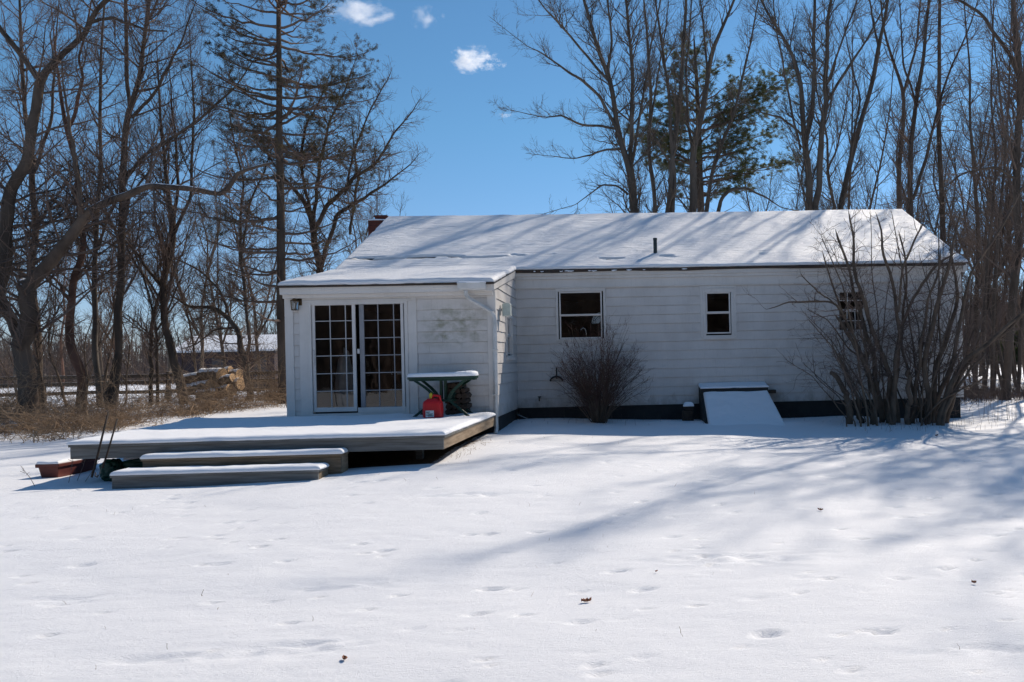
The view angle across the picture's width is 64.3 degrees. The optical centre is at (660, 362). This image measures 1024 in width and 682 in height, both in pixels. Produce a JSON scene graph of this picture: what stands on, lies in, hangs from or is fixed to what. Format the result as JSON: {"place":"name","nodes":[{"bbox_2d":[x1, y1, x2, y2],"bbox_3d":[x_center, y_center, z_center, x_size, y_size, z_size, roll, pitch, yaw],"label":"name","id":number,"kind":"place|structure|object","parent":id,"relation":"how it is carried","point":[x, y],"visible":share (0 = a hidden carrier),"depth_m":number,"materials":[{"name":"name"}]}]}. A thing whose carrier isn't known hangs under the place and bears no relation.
{"place":"outdoors","nodes":[
{"label":"outdoors","id":0,"kind":"place"},
{"bbox_2d":[0,364,1023,681],"bbox_3d":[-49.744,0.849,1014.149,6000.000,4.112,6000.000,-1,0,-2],"label":"snow ground","id":1,"kind":"structure","parent":0,"point":[502,554],"depth_m":6.25,"materials":[{"name":"snow"}]},
{"bbox_2d":[0,261,16,359],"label":"young tree","id":2,"kind":"object","parent":1,"relation":"on","point":[4,337],"visible":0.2,"depth_m":43.69,"materials":[{"name":"brown plant"}]},
{"bbox_2d":[0,233,41,397],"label":"young tree","id":3,"kind":"object","parent":1,"relation":"on","point":[5,347],"visible":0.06,"depth_m":38.35,"materials":[{"name":"brown plant"}]},
{"bbox_2d":[9,235,89,408],"bbox_3d":[-20.756,-1.362,26.544,3.069,6.388,1.982,-1,0,-30],"label":"sapling","id":4,"kind":"object","parent":1,"relation":"on","point":[36,353],"visible":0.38,"depth_m":26.52,"materials":[{"name":"brown plant"}]},
{"bbox_2d":[0,0,112,407],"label":"bare tree","id":5,"kind":"object","parent":1,"relation":"on","point":[21,69],"visible":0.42,"depth_m":26.89,"materials":[{"name":"brown plant"}]},
{"bbox_2d":[32,251,81,403],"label":"sapling","id":6,"kind":"object","parent":1,"relation":"on","point":[57,356],"visible":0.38,"depth_m":28.29,"materials":[{"name":"brown plant"}]},
{"bbox_2d":[36,225,87,387],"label":"young tree","id":7,"kind":"object","parent":1,"relation":"on","point":[60,342],"visible":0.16,"depth_m":45.96,"materials":[{"name":"brown plant"}]},
{"bbox_2d":[35,456,99,477],"bbox_3d":[-8.913,1.560,11.979,0.337,0.280,0.920,-1,0,-2],"label":"planter box","id":8,"kind":"object","parent":1,"relation":"on","point":[56,468],"visible":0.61,"depth_m":11.67,"materials":[{"name":"red plastic"}]},
{"bbox_2d":[0,0,162,411],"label":"bare tree","id":9,"kind":"object","parent":1,"relation":"on","point":[70,315],"visible":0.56,"depth_m":25.95,"materials":[{"name":"brown plant"}]},
{"bbox_2d":[63,293,114,401],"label":"sapling","id":10,"kind":"object","parent":1,"relation":"on","point":[84,353],"visible":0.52,"depth_m":29.98,"materials":[{"name":"brown plant"}]},
{"bbox_2d":[0,0,196,302],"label":"old tree","id":11,"kind":"object","parent":1,"relation":"on","point":[19,173],"visible":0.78,"depth_m":24.04,"materials":[{"name":"brown plant"}]},
{"bbox_2d":[22,0,177,406],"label":"bare tree","id":12,"kind":"object","parent":1,"relation":"on","point":[95,359],"visible":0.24,"depth_m":27.49,"materials":[{"name":"brown plant"}]},
{"bbox_2d":[91,412,108,477],"bbox_3d":[-7.512,1.094,10.661,0.031,0.852,0.374,-1,0,0],"label":"metal stake","id":13,"kind":"object","parent":1,"relation":"on","point":[97,455],"visible":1,"depth_m":10.63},
{"bbox_2d":[61,197,148,381],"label":"young tree","id":14,"kind":"object","parent":1,"relation":"on","point":[100,353],"visible":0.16,"depth_m":44.49,"materials":[{"name":"brown plant"}]},
{"bbox_2d":[63,230,151,389],"bbox_3d":[-20.990,-1.757,30.132,3.463,7.209,2.236,-1,0,-3],"label":"sapling","id":15,"kind":"object","parent":1,"relation":"on","point":[109,347],"visible":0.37,"depth_m":30.10,"materials":[{"name":"brown plant"}]},
{"bbox_2d":[102,419,117,467],"bbox_3d":[-7.382,1.079,10.667,0.027,0.634,0.369,-1,0,-4],"label":"metal stake","id":16,"kind":"object","parent":1,"relation":"in","point":[107,452],"visible":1,"depth_m":10.65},
{"bbox_2d":[84,294,142,400],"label":"sapling","id":17,"kind":"object","parent":1,"relation":"on","point":[130,361],"visible":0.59,"depth_m":30.38,"materials":[{"name":"brown plant"}]},
{"bbox_2d":[94,457,142,481],"bbox_3d":[-7.529,1.507,10.823,0.665,0.382,1.190,-1,0,-2],"label":"tarp bundle","id":18,"kind":"object","parent":1,"relation":"on","point":[111,465],"visible":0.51,"depth_m":11.14,"materials":[{"name":"green"}]},
{"bbox_2d":[91,219,148,356],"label":"young tree","id":19,"kind":"object","parent":1,"relation":"on","point":[110,332],"visible":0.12,"depth_m":42.23,"materials":[{"name":"brown plant"}]},
{"bbox_2d":[0,306,276,388],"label":"distant woods","id":20,"kind":"object","parent":1,"relation":"on","point":[140,367],"visible":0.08,"depth_m":90.72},
{"bbox_2d":[0,371,277,399],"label":"rail fence","id":21,"kind":"object","parent":1,"relation":"on","point":[128,376],"visible":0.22,"depth_m":31.39,"materials":[{"name":"brown wood"}]},
{"bbox_2d":[0,287,286,443],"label":"dry underbrush","id":22,"kind":"object","parent":1,"relation":"on","point":[43,421],"visible":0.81,"depth_m":22.55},
{"bbox_2d":[0,56,301,419],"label":"old tree","id":23,"kind":"object","parent":1,"relation":"on","point":[23,328],"visible":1,"depth_m":23.02,"materials":[{"name":"brown plant"}]},
{"bbox_2d":[93,192,213,404],"bbox_3d":[-17.822,-2.259,28.105,3.914,8.146,2.527,-1,0,-44],"label":"sapling","id":24,"kind":"object","parent":1,"relation":"on","point":[157,343],"visible":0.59,"depth_m":27.98,"materials":[{"name":"brown plant"}]},
{"bbox_2d":[43,0,269,409],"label":"bare tree","id":25,"kind":"object","parent":1,"relation":"on","point":[121,290],"visible":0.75,"depth_m":26.52,"materials":[{"name":"brown plant"}]},
{"bbox_2d":[105,161,219,398],"bbox_3d":[-21.951,-3.602,35.173,3.019,11.005,4.907,-1,0,30],"label":"young tree","id":26,"kind":"object","parent":1,"relation":"on","point":[143,271],"visible":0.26,"depth_m":35.45,"materials":[{"name":"brown plant"}]},
{"bbox_2d":[92,0,247,405],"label":"bare tree","id":27,"kind":"object","parent":1,"relation":"on","point":[166,257],"visible":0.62,"depth_m":28.02,"materials":[{"name":"brown plant"}]},
{"bbox_2d":[154,313,196,369],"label":"sapling","id":28,"kind":"object","parent":1,"relation":"on","point":[183,356],"visible":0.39,"depth_m":30.03,"materials":[{"name":"brown plant"}]},
{"bbox_2d":[145,240,226,400],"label":"sapling","id":29,"kind":"object","parent":1,"relation":"on","point":[190,334],"visible":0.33,"depth_m":30.36,"materials":[{"name":"brown plant"}]},
{"bbox_2d":[142,174,235,368],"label":"young tree","id":30,"kind":"object","parent":1,"relation":"on","point":[196,331],"visible":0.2,"depth_m":45.24,"materials":[{"name":"brown plant"}]},
{"bbox_2d":[110,463,328,488],"bbox_3d":[-5.720,1.511,10.370,2.662,0.327,0.405,-1,0,-2],"label":"deck step","id":31,"kind":"object","parent":1,"relation":"on","point":[174,476],"visible":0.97,"depth_m":10.21,"materials":[{"name":"grey wood"}]},
{"bbox_2d":[133,64,306,400],"bbox_3d":[-15.904,-4.790,29.645,5.570,13.093,4.701,-1,0,25],"label":"bare tree","id":32,"kind":"object","parent":1,"relation":"on","point":[239,343],"visible":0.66,"depth_m":29.12,"materials":[{"name":"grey plant"}]},
{"bbox_2d":[184,167,264,366],"bbox_3d":[-22.026,-3.838,39.691,4.181,11.392,4.395,-1,0,-29],"label":"young tree","id":33,"kind":"object","parent":1,"relation":"on","point":[216,255],"visible":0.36,"depth_m":39.85,"materials":[{"name":"brown plant"}]},
{"bbox_2d":[176,334,277,386],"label":"field shed","id":34,"kind":"structure","parent":1,"relation":"on","point":[229,338],"depth_m":58.11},
{"bbox_2d":[254,355,266,386],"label":"door","id":35,"kind":"structure","parent":34,"relation":"in","point":[264,361],"depth_m":58.10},
{"bbox_2d":[218,384,235,394],"bbox_3d":[-16.423,1.094,29.986,0.769,0.582,0.503,-1,0,18],"label":"cut log","id":36,"kind":"object","parent":1,"relation":"on","point":[232,387],"visible":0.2,"depth_m":29.84,"materials":[{"name":"brown wood"}]},
{"bbox_2d":[231,377,244,389],"bbox_3d":[-16.247,0.825,30.287,0.689,0.493,0.503,-1,0,17],"label":"cut log","id":37,"kind":"object","parent":36,"relation":"on","point":[235,379],"visible":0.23,"depth_m":30.12,"materials":[{"name":"brown wood"}]},
{"bbox_2d":[214,374,236,384],"bbox_3d":[-16.489,0.665,30.166,0.818,0.479,0.404,-1,0,14],"label":"cut log","id":38,"kind":"object","parent":37,"relation":"on","point":[226,379],"visible":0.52,"depth_m":30.02,"materials":[{"name":"brown wood"}]},
{"bbox_2d":[229,369,242,377],"bbox_3d":[-16.480,0.440,30.623,0.776,0.394,0.401,-1,0,20],"label":"cut log","id":39,"kind":"object","parent":37,"relation":"on","point":[236,371],"visible":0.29,"depth_m":30.43,"materials":[{"name":"wood"}]},
{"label":"cut log","id":40,"kind":"object","parent":36,"relation":"on","visible":0},
{"bbox_2d":[197,368,227,380],"bbox_3d":[-17.090,0.467,30.314,1.039,0.524,0.537,-1,0,19],"label":"cut log","id":41,"kind":"object","parent":40,"relation":"on","point":[202,372],"visible":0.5,"depth_m":30.13,"materials":[{"name":"brown wood"}]},
{"bbox_2d":[140,448,347,473],"bbox_3d":[-5.587,1.426,10.706,2.669,0.492,0.345,-1,0,-2],"label":"deck step","id":42,"kind":"object","parent":1,"relation":"on","point":[336,459],"visible":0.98,"depth_m":10.60,"materials":[{"name":"beige wood"}]},
{"bbox_2d":[211,155,309,392],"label":"young tree","id":43,"kind":"object","parent":1,"relation":"on","point":[260,323],"visible":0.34,"depth_m":43.63,"materials":[{"name":"brown plant"}]},
{"bbox_2d":[147,0,397,403],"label":"tall conifer","id":44,"kind":"object","parent":1,"relation":"on","point":[279,146],"visible":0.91,"depth_m":27.30,"materials":[{"name":"brown plant"}]},
{"bbox_2d":[66,412,495,458],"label":"wooden deck","id":45,"kind":"structure","parent":1,"relation":"on","point":[419,434],"depth_m":11.05,"materials":[{"name":"grey wood"}]},
{"bbox_2d":[423,393,443,417],"bbox_3d":[-4.059,0.758,14.165,0.337,0.450,0.271,-1,0,-2],"label":"gas can","id":46,"kind":"object","parent":45,"relation":"on","point":[432,407],"visible":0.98,"depth_m":14.05,"materials":[{"name":"red plastic"}]},
{"bbox_2d":[407,370,478,416],"bbox_3d":[-3.987,0.564,14.591,1.264,0.835,0.724,-1,0,-2],"label":"patio table","id":47,"kind":"object","parent":45,"relation":"on","point":[463,376],"visible":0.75,"depth_m":14.36,"materials":[{"name":"green plastic"}]},
{"bbox_2d":[267,263,300,353],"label":"young tree","id":48,"kind":"object","parent":1,"relation":"on","point":[275,310],"visible":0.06,"depth_m":39.64,"materials":[{"name":"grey plant"}]},
{"bbox_2d":[244,30,439,345],"bbox_3d":[-12.132,-5.403,29.871,7.523,14.132,3.669,-1,0,-21],"label":"bare tree","id":49,"kind":"object","parent":1,"relation":"on","point":[322,213],"visible":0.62,"depth_m":29.79,"materials":[{"name":"brown plant"}]},
{"bbox_2d":[332,208,365,260],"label":"young tree","id":50,"kind":"object","parent":1,"relation":"on","point":[342,236],"visible":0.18,"depth_m":37.69,"materials":[{"name":"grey plant"}]},
{"bbox_2d":[326,163,408,266],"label":"young tree","id":51,"kind":"object","parent":1,"relation":"on","point":[371,217],"visible":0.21,"depth_m":40.82,"materials":[{"name":"brown plant"}]},
{"bbox_2d":[489,0,694,213],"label":"bare tree","id":52,"kind":"object","parent":1,"relation":"on","point":[628,155],"visible":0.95,"depth_m":32.21,"materials":[{"name":"grey plant"}]},
{"bbox_2d":[546,309,653,422],"bbox_3d":[-1.215,0.113,17.430,2.483,2.613,2.030,-1,0,-14],"label":"bare bush","id":53,"kind":"object","parent":1,"relation":"on","point":[595,401],"visible":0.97,"depth_m":17.28,"materials":[{"name":"brown plant"}]},
{"bbox_2d":[277,209,967,435],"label":"white cottage","id":54,"kind":"structure","parent":1,"relation":"on","point":[499,303],"depth_m":18.33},
{"bbox_2d":[335,348,353,406],"bbox_3d":[-6.594,0.343,16.573,0.370,1.330,0.433,-1,0,-2],"label":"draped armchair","id":55,"kind":"object","parent":54,"relation":"on","point":[340,396],"visible":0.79,"depth_m":16.44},
{"bbox_2d":[299,296,418,415],"bbox_3d":[-5.733,-0.098,15.147,2.193,2.315,0.180,-1,0,-2],"label":"sliding door","id":56,"kind":"structure","parent":54,"relation":"in","point":[408,312],"depth_m":15.10,"materials":[{"name":"paint"}]},
{"bbox_2d":[505,313,514,359],"bbox_3d":[-3.234,-0.553,16.945,0.100,1.000,0.938,-1,0,-2],"label":"window","id":57,"kind":"structure","parent":54,"relation":"in","point":[509,319],"depth_m":17.11,"materials":[{"name":"paint"}]},
{"bbox_2d":[555,287,605,340],"bbox_3d":[-1.834,-1.109,18.225,1.153,1.199,0.090,-1,0,-2],"label":"window","id":58,"kind":"structure","parent":54,"relation":"in","point":[595,289],"depth_m":18.21,"materials":[{"name":"paint"}]},
{"bbox_2d":[700,285,736,338],"bbox_3d":[1.325,-1.156,18.355,0.828,1.230,0.100,-1,0,-2],"label":"window","id":59,"kind":"structure","parent":54,"relation":"in","point":[728,289],"depth_m":18.34,"materials":[{"name":"paint"}]},
{"bbox_2d":[836,288,868,334],"bbox_3d":[4.428,-1.181,18.488,0.755,1.086,0.100,-1,0,-2],"label":"window","id":60,"kind":"structure","parent":54,"relation":"in","point":[856,289],"depth_m":18.47,"materials":[{"name":"paint"}]},
{"bbox_2d":[624,0,683,212],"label":"bare tree","id":61,"kind":"object","parent":1,"relation":"on","point":[650,117],"visible":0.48,"depth_m":35.31,"materials":[{"name":"brown plant"}]},
{"bbox_2d":[635,0,713,212],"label":"bare tree","id":62,"kind":"object","parent":1,"relation":"on","point":[678,98],"visible":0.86,"depth_m":33.30,"materials":[{"name":"brown plant"}]},
{"bbox_2d":[682,402,693,420],"bbox_3d":[0.607,1.104,17.840,0.271,0.447,0.240,-1,0,-2],"label":"bucket","id":63,"kind":"object","parent":1,"relation":"on","point":[687,411],"visible":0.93,"depth_m":17.73,"materials":[{"name":"black"}]},
{"bbox_2d":[659,0,747,211],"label":"bare tree","id":64,"kind":"object","parent":1,"relation":"on","point":[693,191],"visible":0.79,"depth_m":34.34,"materials":[{"name":"brown plant"}]},
{"bbox_2d":[623,26,810,211],"bbox_3d":[2.889,-7.666,39.498,9.594,18.407,5.355,-1,0,-19],"label":"white pine","id":65,"kind":"object","parent":1,"relation":"on","point":[738,177],"visible":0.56,"depth_m":39.35,"materials":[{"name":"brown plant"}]},
{"bbox_2d":[678,0,804,211],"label":"bare tree","id":66,"kind":"object","parent":1,"relation":"on","point":[717,157],"visible":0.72,"depth_m":36.50,"materials":[{"name":"brown plant"}]},
{"bbox_2d":[734,137,829,211],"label":"young tree","id":67,"kind":"object","parent":1,"relation":"on","point":[770,190],"visible":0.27,"depth_m":47.53,"materials":[{"name":"brown plant"}]},
{"bbox_2d":[719,0,901,210],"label":"bare tree","id":68,"kind":"object","parent":1,"relation":"on","point":[810,203],"visible":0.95,"depth_m":33.08,"materials":[{"name":"grey plant"}]},
{"bbox_2d":[782,0,920,209],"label":"young tree","id":69,"kind":"object","parent":1,"relation":"on","point":[874,187],"visible":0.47,"depth_m":45.74,"materials":[{"name":"brown plant"}]},
{"bbox_2d":[813,0,901,209],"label":"bare tree","id":70,"kind":"object","parent":1,"relation":"on","point":[845,193],"visible":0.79,"depth_m":34.68,"materials":[{"name":"grey plant"}]},
{"bbox_2d":[834,144,918,211],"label":"young tree","id":71,"kind":"object","parent":1,"relation":"on","point":[871,186],"visible":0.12,"depth_m":55.90,"materials":[{"name":"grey plant"}]},
{"bbox_2d":[743,173,1023,426],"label":"shrub","id":72,"kind":"object","parent":1,"relation":"on","point":[886,407],"visible":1,"depth_m":16.96,"materials":[{"name":"brown plant"}]},
{"bbox_2d":[851,0,943,222],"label":"bare tree","id":73,"kind":"object","parent":1,"relation":"on","point":[899,177],"visible":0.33,"depth_m":37.83,"materials":[{"name":"brown plant"}]},
{"bbox_2d":[841,415,996,432],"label":"shrub weeds","id":74,"kind":"object","parent":1,"relation":"on","point":[925,427],"visible":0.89,"depth_m":16.17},
{"bbox_2d":[876,76,974,242],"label":"young tree","id":75,"kind":"object","parent":1,"relation":"on","point":[928,205],"visible":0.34,"depth_m":46.91,"materials":[{"name":"brown plant"}]},
{"bbox_2d":[875,0,1002,230],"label":"bare tree","id":76,"kind":"object","parent":1,"relation":"on","point":[908,207],"visible":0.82,"depth_m":31.75,"materials":[{"name":"brown plant"}]},
{"bbox_2d":[881,0,998,319],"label":"bare tree","id":77,"kind":"object","parent":1,"relation":"on","point":[942,192],"visible":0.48,"depth_m":33.82,"materials":[{"name":"brown plant"}]},
{"bbox_2d":[868,0,1023,399],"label":"bare tree","id":78,"kind":"object","parent":1,"relation":"on","point":[1016,60],"visible":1,"depth_m":24.78,"materials":[{"name":"brown plant"}]},
{"bbox_2d":[905,95,992,292],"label":"young tree","id":79,"kind":"object","parent":1,"relation":"on","point":[935,179],"visible":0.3,"depth_m":49.12,"materials":[{"name":"brown plant"}]},
{"bbox_2d":[902,129,998,293],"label":"young tree","id":80,"kind":"object","parent":1,"relation":"on","point":[953,202],"visible":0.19,"depth_m":49.73,"materials":[{"name":"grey plant"}]},
{"bbox_2d":[910,69,1015,325],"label":"young tree","id":81,"kind":"object","parent":1,"relation":"on","point":[930,112],"visible":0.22,"depth_m":53.68,"materials":[{"name":"brown plant"}]},
{"bbox_2d":[953,212,981,385],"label":"sapling","id":82,"kind":"object","parent":1,"relation":"on","point":[967,264],"visible":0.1,"depth_m":34.04,"materials":[{"name":"brown plant"}]},
{"bbox_2d":[961,273,977,357],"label":"sapling","id":83,"kind":"object","parent":1,"relation":"on","point":[965,323],"visible":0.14,"depth_m":29.84,"materials":[{"name":"brown plant"}]},
{"bbox_2d":[939,0,1013,380],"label":"bare tree","id":84,"kind":"object","parent":1,"relation":"on","point":[971,147],"visible":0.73,"depth_m":30.85,"materials":[{"name":"brown plant"}]},
{"bbox_2d":[947,212,1009,379],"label":"sapling","id":85,"kind":"object","parent":1,"relation":"on","point":[969,310],"visible":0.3,"depth_m":29.47,"materials":[{"name":"brown plant"}]},
{"bbox_2d":[952,183,1011,382],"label":"sapling","id":86,"kind":"object","parent":1,"relation":"on","point":[997,367],"visible":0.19,"depth_m":32.34,"materials":[{"name":"brown plant"}]},
{"bbox_2d":[942,64,1023,376],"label":"young tree","id":87,"kind":"object","parent":1,"relation":"on","point":[988,178],"visible":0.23,"depth_m":46.58,"materials":[{"name":"brown plant"}]},
{"bbox_2d":[961,265,1004,382],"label":"sapling","id":88,"kind":"object","parent":1,"relation":"on","point":[969,377],"visible":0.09,"depth_m":39.02,"materials":[{"name":"brown plant"}]},
{"bbox_2d":[943,137,1023,374],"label":"sapling","id":89,"kind":"object","parent":1,"relation":"on","point":[989,300],"visible":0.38,"depth_m":28.72,"materials":[{"name":"brown plant"}]},
{"bbox_2d":[946,149,1023,385],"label":"sapling","id":90,"kind":"object","parent":1,"relation":"on","point":[995,371],"visible":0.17,"depth_m":32.54,"materials":[{"name":"brown plant"}]},
{"bbox_2d":[953,0,1023,262],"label":"tall tree","id":91,"kind":"object","parent":1,"relation":"on","point":[1003,62],"visible":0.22,"depth_m":29.87,"materials":[{"name":"brown plant"}]},
{"bbox_2d":[954,75,1023,375],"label":"young tree","id":92,"kind":"object","parent":1,"relation":"on","point":[979,155],"visible":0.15,"depth_m":49.35,"materials":[{"name":"brown plant"}]},
{"bbox_2d":[954,177,1023,385],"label":"sapling","id":93,"kind":"object","parent":1,"relation":"on","point":[1014,377],"visible":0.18,"depth_m":32.42,"materials":[{"name":"brown plant"}]},
{"bbox_2d":[960,377,1020,421],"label":"corner weeds","id":94,"kind":"object","parent":1,"relation":"on","point":[1001,403],"visible":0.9,"depth_m":18.23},
{"bbox_2d":[958,0,1023,387],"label":"bare tree","id":95,"kind":"object","parent":1,"relation":"on","point":[992,204],"visible":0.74,"depth_m":27.84,"materials":[{"name":"brown plant"}]},
{"bbox_2d":[960,357,1023,409],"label":"fallen brush","id":96,"kind":"object","parent":1,"relation":"on","point":[978,389],"visible":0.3,"depth_m":25.09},
{"bbox_2d":[961,201,1022,382],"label":"sapling","id":97,"kind":"object","parent":1,"relation":"on","point":[999,303],"visible":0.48,"depth_m":29.18,"materials":[{"name":"brown plant"}]},
{"bbox_2d":[962,272,1023,364],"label":"distant woods","id":98,"kind":"object","parent":1,"relation":"on","point":[986,350],"depth_m":105.69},
{"bbox_2d":[970,5,1023,395],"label":"bare tree","id":99,"kind":"object","parent":1,"relation":"on","point":[992,359],"visible":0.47,"depth_m":26.82,"materials":[{"name":"brown plant"}]},
{"bbox_2d":[982,4,1023,393],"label":"bare tree","id":100,"kind":"object","parent":1,"relation":"on","point":[1019,371],"visible":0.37,"depth_m":28.36,"materials":[{"name":"brown plant"}]},
{"bbox_2d":[995,338,1017,364],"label":"evergreen tree","id":101,"kind":"object","parent":1,"relation":"on","point":[1001,345],"visible":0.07,"depth_m":94.40,"materials":[{"name":"brown plant"}]},
{"bbox_2d":[996,276,1023,376],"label":"sapling","id":102,"kind":"object","parent":1,"relation":"on","point":[1015,362],"visible":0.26,"depth_m":31.95,"materials":[{"name":"brown plant"}]},
{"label":"cut log","id":103,"kind":"object","parent":1,"relation":"on","visible":0},
{"bbox_2d":[183,372,199,383],"bbox_3d":[-17.733,0.582,30.472,1.113,0.565,0.443,-1,0,2],"label":"cut log","id":104,"kind":"object","parent":103,"relation":"on","point":[194,374],"visible":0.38,"depth_m":30.29,"materials":[{"name":"brown wood"}]},
{"bbox_2d":[189,379,214,394],"bbox_3d":[-17.305,0.930,30.030,0.976,0.577,0.489,-1,0,25],"label":"cut log","id":105,"kind":"object","parent":103,"relation":"on","point":[204,383],"visible":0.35,"depth_m":29.87,"materials":[{"name":"brown wood"}]},
{"bbox_2d":[0,0,1023,366],"label":"sky","id":106,"kind":"structure","parent":0,"point":[450,51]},
{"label":"firewood log","id":107,"kind":"object","parent":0,"visible":0},
{"bbox_2d":[461,403,471,409],"bbox_3d":[-3.649,0.821,14.950,0.115,0.113,0.452,-1,0,-2],"label":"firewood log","id":108,"kind":"object","parent":107,"relation":"on","point":[465,406],"visible":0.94,"depth_m":14.74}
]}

